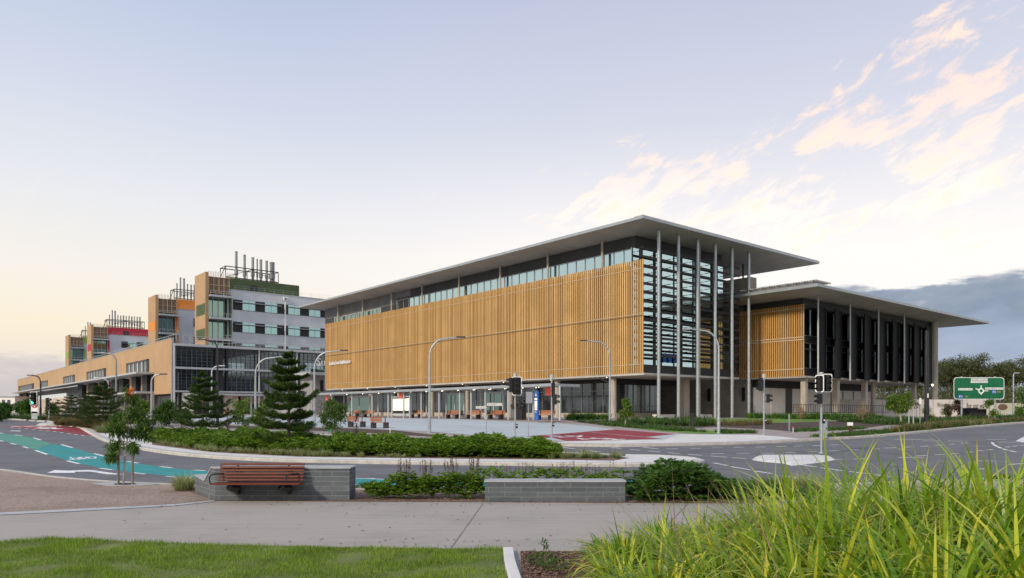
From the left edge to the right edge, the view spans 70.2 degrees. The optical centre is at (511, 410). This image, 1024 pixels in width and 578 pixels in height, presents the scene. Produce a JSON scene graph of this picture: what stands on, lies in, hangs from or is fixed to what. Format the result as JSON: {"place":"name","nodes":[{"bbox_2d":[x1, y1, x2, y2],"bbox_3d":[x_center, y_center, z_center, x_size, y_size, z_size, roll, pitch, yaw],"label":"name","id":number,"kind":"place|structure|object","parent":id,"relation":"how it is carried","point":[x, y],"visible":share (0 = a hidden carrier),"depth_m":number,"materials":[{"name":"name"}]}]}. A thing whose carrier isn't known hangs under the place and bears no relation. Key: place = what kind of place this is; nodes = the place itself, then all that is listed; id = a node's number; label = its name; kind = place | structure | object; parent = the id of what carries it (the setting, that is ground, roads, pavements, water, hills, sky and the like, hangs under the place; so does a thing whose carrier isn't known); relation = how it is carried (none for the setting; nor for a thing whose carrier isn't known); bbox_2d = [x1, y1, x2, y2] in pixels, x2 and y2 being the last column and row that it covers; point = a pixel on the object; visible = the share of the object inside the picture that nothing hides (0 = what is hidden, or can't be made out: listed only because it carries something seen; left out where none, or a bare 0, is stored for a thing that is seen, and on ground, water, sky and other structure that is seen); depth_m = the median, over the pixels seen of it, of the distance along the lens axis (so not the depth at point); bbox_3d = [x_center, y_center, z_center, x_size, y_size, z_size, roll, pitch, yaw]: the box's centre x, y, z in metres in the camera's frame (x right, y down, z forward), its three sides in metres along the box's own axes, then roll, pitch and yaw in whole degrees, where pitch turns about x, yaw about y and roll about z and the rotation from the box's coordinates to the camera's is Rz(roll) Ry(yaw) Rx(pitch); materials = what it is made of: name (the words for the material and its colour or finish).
{"place":"outdoors","nodes":[
{"label":"outdoors","id":0,"kind":"place"},
{"bbox_2d":[0,471,211,511],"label":"stone paving","id":1,"kind":"structure","parent":0,"point":[19,492],"depth_m":17.36,"materials":[{"name":"beige stone"}]},
{"bbox_2d":[91,482,157,485],"bbox_3d":[-10.535,1.994,19.923,1.666,0.001,1.177,0,0,38],"label":"tree pit","id":2,"kind":"object","parent":1,"relation":"on","point":[113,484],"visible":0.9,"depth_m":19.67,"materials":[{"name":"grey concrete"}]},
{"bbox_2d":[100,384,158,484],"bbox_3d":[-10.478,0.659,19.835,1.382,2.786,1.174,0,0,0],"label":"young tree","id":3,"kind":"object","parent":2,"relation":"on","point":[116,424],"visible":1,"depth_m":19.78,"materials":[{"name":"green plant"}]},
{"bbox_2d":[0,535,506,577],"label":"lawn","id":4,"kind":"structure","parent":0,"point":[352,558],"depth_m":9.46,"materials":[{"name":"green plant"}]},
{"bbox_2d":[149,437,419,457],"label":"border grass","id":5,"kind":"structure","parent":0,"point":[307,452],"depth_m":32.71,"materials":[{"name":"green plant"}]},
{"bbox_2d":[163,415,676,440],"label":"busway","id":6,"kind":"structure","parent":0,"point":[466,426],"depth_m":57.40,"materials":[{"name":"concrete"}]},
{"bbox_2d":[549,375,559,437],"bbox_3d":[2.631,-0.250,44.863,0.707,3.942,0.409,0,0,44],"label":"traffic signal","id":7,"kind":"object","parent":6,"relation":"on","point":[554,400],"visible":1,"depth_m":44.84,"materials":[{"name":"metal"}]},
{"bbox_2d":[529,429,671,440],"bbox_3d":[6.580,1.578,47.070,7.718,0.393,11.080,0,0,43],"label":"bus lane marking","id":8,"kind":"object","parent":6,"relation":"on","point":[611,434],"visible":0.97,"depth_m":47.38,"materials":[{"name":"paint"}]},
{"bbox_2d":[0,470,1023,577],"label":"paving","id":9,"kind":"structure","parent":0,"point":[322,523],"depth_m":13.06,"materials":[{"name":"concrete"}]},
{"bbox_2d":[0,500,214,514],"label":"trim strip","id":10,"kind":"object","parent":9,"relation":"on","point":[46,511],"depth_m":14.70,"materials":[{"name":"grey concrete"}]},
{"bbox_2d":[194,465,356,499],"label":"bench wall","id":11,"kind":"structure","parent":9,"relation":"on","point":[330,482],"depth_m":16.25,"materials":[{"name":"grey stone"}]},
{"bbox_2d":[209,463,304,493],"bbox_3d":[-5.570,1.510,15.959,1.980,0.695,0.559,0,0,0],"label":"bench","id":12,"kind":"object","parent":11,"relation":"attached to","point":[286,472],"depth_m":16.09,"materials":[{"name":"brown wood"}]},
{"bbox_2d":[189,486,831,502],"bbox_3d":[-0.335,1.996,17.691,17.690,0.001,3.956,0,0,0],"label":"planting bed","id":13,"kind":"object","parent":9,"relation":"on","point":[361,495],"visible":0.27,"depth_m":16.37,"materials":[{"name":"brown plant"}]},
{"bbox_2d":[167,470,195,490],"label":"striped grass","id":14,"kind":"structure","parent":13,"relation":"on","point":[184,484],"depth_m":18.12,"materials":[{"name":"green plant"}]},
{"bbox_2d":[359,480,397,497],"bbox_3d":[-3.044,1.766,16.667,0.906,0.397,0.965,0,0,0],"label":"lobed plant","id":15,"kind":"object","parent":13,"relation":"on","point":[373,488],"visible":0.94,"depth_m":16.46,"materials":[{"name":"green plant"}]},
{"bbox_2d":[384,458,418,496],"bbox_3d":[-2.501,1.525,16.654,0.882,0.884,0.899,0,0,0],"label":"lobed plant","id":16,"kind":"object","parent":13,"relation":"on","point":[401,484],"visible":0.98,"depth_m":16.54,"materials":[{"name":"green plant"}]},
{"bbox_2d":[407,459,442,496],"bbox_3d":[-1.982,1.544,16.633,0.904,0.864,0.915,0,0,0],"label":"lobed plant","id":17,"kind":"object","parent":13,"relation":"on","point":[426,484],"visible":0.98,"depth_m":16.53,"materials":[{"name":"green plant"}]},
{"bbox_2d":[433,457,468,497],"bbox_3d":[-1.393,1.504,16.667,0.919,0.913,0.935,0,0,0],"label":"lobed plant","id":18,"kind":"object","parent":13,"relation":"on","point":[450,480],"visible":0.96,"depth_m":16.51,"materials":[{"name":"green plant"}]},
{"bbox_2d":[457,454,488,497],"bbox_3d":[-0.844,1.476,16.666,0.894,0.971,0.882,0,0,-19],"label":"lobed plant","id":19,"kind":"object","parent":13,"relation":"on","point":[475,484],"visible":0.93,"depth_m":16.51,"materials":[{"name":"green plant"}]},
{"bbox_2d":[488,460,626,477],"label":"seed stalks","id":20,"kind":"object","parent":13,"relation":"on","point":[506,468],"visible":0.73,"depth_m":17.55,"materials":[{"name":"plant"}]},
{"bbox_2d":[483,464,633,480],"bbox_3d":[1.053,1.510,17.192,3.822,0.480,1.259,0,0,0],"label":"lobed planting","id":21,"kind":"object","parent":13,"relation":"on","point":[542,471],"visible":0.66,"depth_m":17.09,"materials":[{"name":"green plant"}]},
{"bbox_2d":[625,457,740,501],"bbox_3d":[3.842,1.574,16.963,2.609,0.913,2.583,0,0,0],"label":"lobed shrub","id":22,"kind":"object","parent":13,"relation":"on","point":[683,470],"visible":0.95,"depth_m":16.16,"materials":[{"name":"green plant"}]},
{"bbox_2d":[503,547,520,577],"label":"garden edging","id":23,"kind":"object","parent":9,"relation":"on","point":[511,568],"visible":0.98,"depth_m":9.25,"materials":[{"name":"concrete"}]},
{"bbox_2d":[484,478,625,501],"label":"block wall","id":24,"kind":"structure","parent":9,"relation":"on","point":[547,489],"depth_m":16.00,"materials":[{"name":"grey stone"}]},
{"bbox_2d":[520,550,645,577],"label":"mulch bed","id":25,"kind":"object","parent":9,"relation":"on","point":[555,564],"visible":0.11,"depth_m":9.23,"materials":[{"name":"brown wood"}]},
{"bbox_2d":[522,536,570,571],"bbox_3d":[0.460,1.859,9.232,0.445,0.454,0.694,0,0,-36],"label":"shrub","id":26,"kind":"object","parent":25,"relation":"on","point":[545,560],"visible":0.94,"depth_m":9.32,"materials":[{"name":"green plant"}]},
{"bbox_2d":[556,426,1023,577],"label":"long grass","id":27,"kind":"structure","parent":25,"relation":"on","point":[992,523],"depth_m":6.15,"materials":[{"name":"green plant"}]},
{"bbox_2d":[0,420,1023,489],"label":"road","id":28,"kind":"structure","parent":0,"point":[30,460],"depth_m":33.51,"materials":[{"name":"grey asphalt"}]},
{"bbox_2d":[0,433,50,449],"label":"faded cycle lane","id":29,"kind":"structure","parent":28,"relation":"on","point":[31,443],"depth_m":44.06,"materials":[{"name":"teal paint"}]},
{"bbox_2d":[30,392,37,420],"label":"traffic signal","id":30,"kind":"object","parent":28,"relation":"on","point":[34,405],"visible":1,"depth_m":66.23,"materials":[{"name":"metal"}]},
{"bbox_2d":[4,425,91,435],"bbox_3d":[-33.892,1.471,55.616,18.149,0.477,3.395,0,0,39],"label":"bus lane marking","id":31,"kind":"object","parent":28,"relation":"on","point":[72,430],"visible":0.94,"depth_m":55.71,"materials":[{"name":"paint"}]},
{"bbox_2d":[228,397,251,426],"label":"young tree","id":32,"kind":"object","parent":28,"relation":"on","point":[242,410],"visible":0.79,"depth_m":49.66,"materials":[{"name":"green plant"}]},
{"bbox_2d":[5,418,618,446],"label":"kerb","id":33,"kind":"structure","parent":28,"relation":"on","point":[590,445],"depth_m":40.23,"materials":[{"name":"concrete"}]},
{"bbox_2d":[36,444,631,485],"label":"cycle lane","id":34,"kind":"structure","parent":28,"relation":"on","point":[63,452],"depth_m":28.76,"materials":[{"name":"teal paint"}]},
{"bbox_2d":[37,422,702,463],"bbox_3d":[-18.966,1.601,42.956,59.538,1.138,11.500,0,0,34],"label":"median","id":35,"kind":"object","parent":28,"relation":"on","point":[640,458],"visible":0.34,"depth_m":30.43,"materials":[{"name":"concrete"}]},
{"bbox_2d":[55,395,87,419],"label":"conifer","id":36,"kind":"object","parent":35,"relation":"on","point":[71,404],"visible":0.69,"depth_m":60.99,"materials":[{"name":"green plant"}]},
{"bbox_2d":[152,441,626,460],"bbox_3d":[-10.225,1.801,36.602,32.246,0.389,7.876,0,0,29],"label":"planting bed","id":37,"kind":"object","parent":35,"relation":"on","point":[369,455],"visible":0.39,"depth_m":31.63,"materials":[{"name":"green soil"}]},
{"bbox_2d":[168,371,241,433],"bbox_3d":[-17.681,-0.230,41.747,3.720,4.176,3.986,0,0,0],"label":"conifer","id":38,"kind":"object","parent":37,"relation":"on","point":[197,390],"visible":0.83,"depth_m":41.55,"materials":[{"name":"green plant"}]},
{"bbox_2d":[248,350,319,449],"bbox_3d":[-10.815,-0.469,35.305,3.472,4.957,3.836,0,0,0],"label":"conifer","id":39,"kind":"object","parent":37,"relation":"on","point":[284,379],"visible":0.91,"depth_m":34.78,"materials":[{"name":"green plant"}]},
{"bbox_2d":[317,398,348,435],"bbox_3d":[-10.903,0.484,44.550,2.100,2.596,1.786,0,0,0],"label":"young tree","id":40,"kind":"object","parent":37,"relation":"on","point":[333,411],"visible":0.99,"depth_m":44.27,"materials":[{"name":"green plant"}]},
{"bbox_2d":[147,425,563,458],"bbox_3d":[-10.909,1.454,36.987,29.364,1.329,6.657,0,0,28],"label":"hedge planting","id":41,"kind":"object","parent":37,"relation":"on","point":[480,444],"visible":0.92,"depth_m":32.66,"materials":[{"name":"green plant"}]},
{"bbox_2d":[36,424,704,466],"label":"kerb","id":42,"kind":"structure","parent":28,"relation":"on","point":[95,434],"depth_m":29.26,"materials":[{"name":"concrete"}]},
{"bbox_2d":[0,426,1023,486],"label":"road markings","id":43,"kind":"object","parent":28,"relation":"on","point":[102,472],"visible":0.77,"depth_m":31.58,"materials":[{"name":"paint"}]},
{"bbox_2d":[0,469,1023,491],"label":"kerb","id":44,"kind":"structure","parent":28,"relation":"on","point":[194,484],"depth_m":21.04,"materials":[{"name":"concrete"}]},
{"bbox_2d":[753,455,834,465],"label":"traffic island","id":45,"kind":"structure","parent":28,"relation":"on","point":[790,460],"depth_m":30.86,"materials":[{"name":"concrete"}]},
{"bbox_2d":[814,372,831,453],"bbox_3d":[14.644,0.106,34.329,0.876,3.846,0.590,0,0,0],"label":"traffic signal","id":46,"kind":"object","parent":45,"relation":"on","point":[823,382],"visible":1,"depth_m":34.27,"materials":[{"name":"metal"}]},
{"bbox_2d":[618,422,1023,446],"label":"kerb","id":47,"kind":"structure","parent":28,"relation":"on","point":[780,441],"depth_m":44.12,"materials":[{"name":"concrete"}]},
{"bbox_2d":[0,0,1023,402],"label":"sky","id":48,"kind":"structure","parent":0,"point":[346,146],"materials":[{"name":"blue"}]},
{"bbox_2d":[11,412,1023,444],"bbox_3d":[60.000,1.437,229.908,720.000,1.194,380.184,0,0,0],"label":"footpath","id":49,"kind":"structure","parent":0,"point":[791,434],"depth_m":53.72,"materials":[{"name":"concrete"}]},
{"bbox_2d":[150,399,179,426],"bbox_3d":[-27.214,0.154,57.227,2.484,2.336,1.813,0,0,0],"label":"young tree","id":50,"kind":"object","parent":49,"relation":"on","point":[164,407],"visible":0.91,"depth_m":57.01,"materials":[{"name":"green plant"}]},
{"bbox_2d":[12,334,346,413],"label":"hospital podium","id":51,"kind":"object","parent":49,"relation":"on","point":[180,365],"visible":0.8,"depth_m":180.98,"materials":[{"name":"metal"}]},
{"bbox_2d":[65,322,97,385],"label":"ward tower","id":52,"kind":"structure","parent":51,"relation":"on","point":[75,350],"depth_m":337.00,"materials":[{"name":"beige glass"}]},
{"bbox_2d":[87,310,147,380],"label":"ward tower","id":53,"kind":"structure","parent":51,"relation":"on","point":[109,338],"depth_m":300.29,"materials":[{"name":"beige concrete"}]},
{"bbox_2d":[128,359,148,372],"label":"window","id":54,"kind":"structure","parent":51,"relation":"in","point":[140,366],"depth_m":192.29,"materials":[{"name":"white glass"}]},
{"bbox_2d":[148,277,194,343],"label":"ward tower","id":55,"kind":"structure","parent":51,"relation":"on","point":[171,316],"depth_m":223.27,"materials":[{"name":"beige concrete"}]},
{"bbox_2d":[195,251,329,350],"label":"ward tower","id":56,"kind":"structure","parent":51,"relation":"on","point":[242,310],"depth_m":192.04,"materials":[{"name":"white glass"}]},
{"bbox_2d":[294,369,332,414],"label":"link building","id":57,"kind":"structure","parent":49,"relation":"on","point":[320,379],"depth_m":156.82,"materials":[{"name":"white paint"}]},
{"bbox_2d":[229,425,431,436],"bbox_3d":[-13.111,1.440,53.027,23.961,0.509,4.494,0,0,29],"label":"mulch strip","id":58,"kind":"object","parent":49,"relation":"on","point":[358,430],"visible":0.47,"depth_m":52.50,"materials":[{"name":"brown soil"}]},
{"bbox_2d":[349,395,370,415],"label":"glass windbreak","id":59,"kind":"object","parent":49,"relation":"on","point":[362,404],"visible":0.7,"depth_m":93.75,"materials":[{"name":"glass"}]},
{"bbox_2d":[391,392,411,417],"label":"poster cabinet","id":60,"kind":"object","parent":49,"relation":"on","point":[396,405],"visible":0.98,"depth_m":82.95,"materials":[{"name":"metal"}]},
{"bbox_2d":[299,383,579,419],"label":"bus canopy","id":61,"kind":"object","parent":49,"relation":"on","point":[485,388],"visible":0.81,"depth_m":74.84,"materials":[{"name":"metal"}]},
{"bbox_2d":[426,336,464,432],"bbox_3d":[-4.556,-1.785,50.221,2.692,6.659,0.452,0,0,0],"label":"street lamp","id":62,"kind":"object","parent":49,"relation":"on","point":[429,401],"visible":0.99,"depth_m":50.16,"materials":[{"name":"metal"}]},
{"bbox_2d":[446,392,464,418],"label":"glass windbreak","id":63,"kind":"object","parent":49,"relation":"on","point":[452,401],"visible":0.76,"depth_m":77.83,"materials":[{"name":"glass"}]},
{"bbox_2d":[486,391,503,418],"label":"glass windbreak","id":64,"kind":"object","parent":49,"relation":"on","point":[494,397],"visible":0.57,"depth_m":72.56,"materials":[{"name":"glass"}]},
{"bbox_2d":[506,373,524,436],"bbox_3d":[0.207,-0.262,44.106,1.099,4.012,0.617,0,0,24],"label":"traffic signal","id":65,"kind":"object","parent":49,"relation":"on","point":[514,384],"visible":0.98,"depth_m":44.13,"materials":[{"name":"metal"}]},
{"bbox_2d":[299,214,818,417],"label":"institute building","id":66,"kind":"structure","parent":49,"relation":"on","point":[635,295],"depth_m":86.59,"materials":[{"name":"wood"}]},
{"bbox_2d":[410,249,630,306],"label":"clerestory window","id":67,"kind":"structure","parent":66,"relation":"in","point":[587,264],"depth_m":89.49,"materials":[{"name":"teal glass"}]},
{"bbox_2d":[661,264,756,416],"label":"stair core","id":68,"kind":"object","parent":49,"relation":"on","point":[668,399],"visible":0.22,"depth_m":93.95,"materials":[{"name":"concrete"}]},
{"bbox_2d":[756,374,772,434],"bbox_3d":[16.597,-0.409,48.021,1.066,4.041,0.479,0,0,0],"label":"traffic signal","id":69,"kind":"object","parent":49,"relation":"on","point":[761,384],"visible":1,"depth_m":48.04,"materials":[{"name":"metal"}]},
{"bbox_2d":[744,410,882,419],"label":"verge grass","id":70,"kind":"structure","parent":49,"relation":"on","point":[814,415],"depth_m":72.80,"materials":[{"name":"green plant"}]},
{"bbox_2d":[792,425,865,431],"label":"verge grass","id":71,"kind":"structure","parent":49,"relation":"on","point":[810,429],"depth_m":52.77,"materials":[{"name":"green plant"}]},
{"bbox_2d":[723,279,989,414],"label":"gallery building","id":72,"kind":"structure","parent":49,"relation":"on","point":[856,345],"depth_m":90.87,"materials":[{"name":"metal"}]},
{"bbox_2d":[771,389,784,414],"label":"door leaf","id":73,"kind":"structure","parent":72,"relation":"in","point":[778,403],"depth_m":93.99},
{"bbox_2d":[884,391,916,420],"bbox_3d":[31.645,-0.204,59.641,2.475,2.890,1.768,0,0,0],"label":"young tree","id":74,"kind":"object","parent":49,"relation":"on","point":[898,404],"visible":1,"depth_m":59.34,"materials":[{"name":"green plant"}]},
{"bbox_2d":[812,416,1023,436],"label":"verge","id":75,"kind":"structure","parent":49,"relation":"on","point":[925,429],"depth_m":53.60,"materials":[{"name":"green plant"}]},
{"bbox_2d":[809,428,894,436],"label":"verge grass","id":76,"kind":"structure","parent":75,"relation":"on","point":[857,432],"depth_m":48.28,"materials":[{"name":"green plant"}]},
{"bbox_2d":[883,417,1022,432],"bbox_3d":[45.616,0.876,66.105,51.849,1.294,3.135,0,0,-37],"label":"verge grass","id":77,"kind":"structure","parent":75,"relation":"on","point":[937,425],"depth_m":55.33,"materials":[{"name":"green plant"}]},
{"bbox_2d":[923,330,930,422],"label":"column","id":78,"kind":"structure","parent":49,"relation":"on","point":[926,393],"depth_m":60.71,"materials":[{"name":"metal"}]},
{"bbox_2d":[908,361,950,398],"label":"gum tree","id":79,"kind":"object","parent":49,"relation":"on","point":[941,369],"visible":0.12,"depth_m":156.75,"materials":[{"name":"green plant"}]},
{"bbox_2d":[938,356,971,398],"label":"gum tree","id":80,"kind":"object","parent":49,"relation":"on","point":[953,366],"visible":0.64,"depth_m":159.83,"materials":[{"name":"green plant"}]},
{"bbox_2d":[951,352,995,399],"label":"gum tree","id":81,"kind":"object","parent":49,"relation":"on","point":[977,368],"visible":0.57,"depth_m":157.28,"materials":[{"name":"green plant"}]},
{"bbox_2d":[990,359,1023,402],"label":"gum tree","id":82,"kind":"object","parent":49,"relation":"on","point":[1003,371],"visible":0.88,"depth_m":159.13,"materials":[{"name":"green plant"}]},
{"bbox_2d":[545,446,622,458],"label":"border grass","id":83,"kind":"structure","parent":0,"point":[569,455],"depth_m":30.51,"materials":[{"name":"green plant"}]},
{"bbox_2d":[563,411,613,419],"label":"flax planting","id":84,"kind":"object","parent":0,"point":[579,416],"visible":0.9,"depth_m":70.17,"materials":[{"name":"green plant"}]},
{"bbox_2d":[577,418,706,431],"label":"verge grass","id":85,"kind":"structure","parent":0,"point":[608,422],"depth_m":56.32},
{"bbox_2d":[558,434,797,443],"bbox_3d":[9.593,1.709,44.227,15.443,0.267,6.597,0,0,-26],"label":"driveway apron","id":86,"kind":"object","parent":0,"point":[684,438],"visible":0.98,"depth_m":43.90,"materials":[{"name":"concrete"}]},
{"bbox_2d":[616,426,748,433],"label":"verge","id":87,"kind":"structure","parent":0,"point":[710,432],"depth_m":51.38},
{"bbox_2d":[619,398,634,423],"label":"young tree","id":88,"kind":"object","parent":87,"relation":"on","point":[626,405],"visible":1,"depth_m":57.04,"materials":[{"name":"green plant"}]},
{"bbox_2d":[682,328,720,433],"bbox_3d":[12.889,-2.001,49.417,2.690,7.150,0.452,0,0,0],"label":"street lamp","id":89,"kind":"object","parent":87,"relation":"on","point":[718,399],"visible":1,"depth_m":49.35,"materials":[{"name":"metal"}]},
{"bbox_2d":[571,420,884,430],"bbox_3d":[20.262,1.176,61.076,29.938,0.602,19.496,0,0,0],"label":"mulch bed","id":90,"kind":"object","parent":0,"point":[784,426],"visible":0.41,"depth_m":58.76,"materials":[{"name":"brown soil"}]},
{"bbox_2d":[616,414,716,425],"bbox_3d":[13.457,0.699,62.047,9.101,1.094,9.700,0,0,0],"label":"hedge","id":91,"kind":"object","parent":90,"relation":"on","point":[698,421],"visible":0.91,"depth_m":59.74,"materials":[{"name":"green plant"}]},
{"bbox_2d":[713,418,772,425],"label":"verge grass","id":92,"kind":"structure","parent":0,"point":[744,422],"depth_m":59.69,"materials":[{"name":"green plant"}]},
{"bbox_2d":[711,418,833,422],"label":"lawn","id":93,"kind":"structure","parent":0,"point":[778,420],"depth_m":71.10,"materials":[{"name":"green plant"}]},
{"bbox_2d":[721,468,839,499],"bbox_3d":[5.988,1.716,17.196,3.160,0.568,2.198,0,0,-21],"label":"border grass","id":94,"kind":"structure","parent":0,"point":[758,487],"depth_m":16.78,"materials":[{"name":"green plant"}]},
{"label":"plantings ground","id":95,"kind":"structure","parent":0,"visible":0},
{"bbox_2d":[834,415,935,424],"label":"verge grass","id":96,"kind":"structure","parent":95,"relation":"on","point":[889,420],"depth_m":63.23,"materials":[{"name":"green plant"}]},
{"bbox_2d":[840,400,1023,415],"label":"printed hoarding","id":97,"kind":"object","parent":95,"relation":"on","point":[1003,408],"visible":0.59,"depth_m":104.00,"materials":[{"name":"white"}]},
{"bbox_2d":[875,381,1023,402],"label":"understorey","id":98,"kind":"object","parent":95,"relation":"on","point":[949,392],"visible":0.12,"depth_m":151.34,"materials":[{"name":"green plant"}]},
{"bbox_2d":[953,376,1003,417],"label":"direction sign","id":99,"kind":"object","parent":95,"relation":"on","point":[978,387],"visible":0.97,"depth_m":67.00,"materials":[{"name":"green metal"}]},
{"bbox_2d":[933,413,1023,421],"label":"verge grass","id":100,"kind":"structure","parent":95,"relation":"on","point":[963,417],"depth_m":66.68,"materials":[{"name":"green plant"}]},
{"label":"planting bed","id":101,"kind":"structure","parent":0,"visible":0},
{"bbox_2d":[67,392,107,424],"bbox_3d":[-32.820,-0.060,56.606,2.866,2.790,2.718,0,0,-39],"label":"conifer","id":102,"kind":"object","parent":101,"relation":"on","point":[76,416],"visible":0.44,"depth_m":56.20,"materials":[{"name":"green plant"}]},
{"bbox_2d":[49,416,129,429],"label":"dry grass","id":103,"kind":"structure","parent":101,"relation":"on","point":[57,421],"depth_m":57.61,"materials":[{"name":"plant"}]},
{"bbox_2d":[77,382,124,424],"bbox_3d":[-31.006,-0.412,55.163,3.799,3.594,3.920,0,0,0],"label":"conifer","id":104,"kind":"object","parent":101,"relation":"on","point":[111,404],"visible":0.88,"depth_m":54.74,"materials":[{"name":"green plant"}]},
{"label":"planter wall","id":105,"kind":"object","parent":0,"visible":0},
{"bbox_2d":[793,404,885,412],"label":"handrail","id":106,"kind":"object","parent":105,"relation":"on","point":[842,408],"visible":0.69,"depth_m":89.82,"materials":[{"name":"metal"}]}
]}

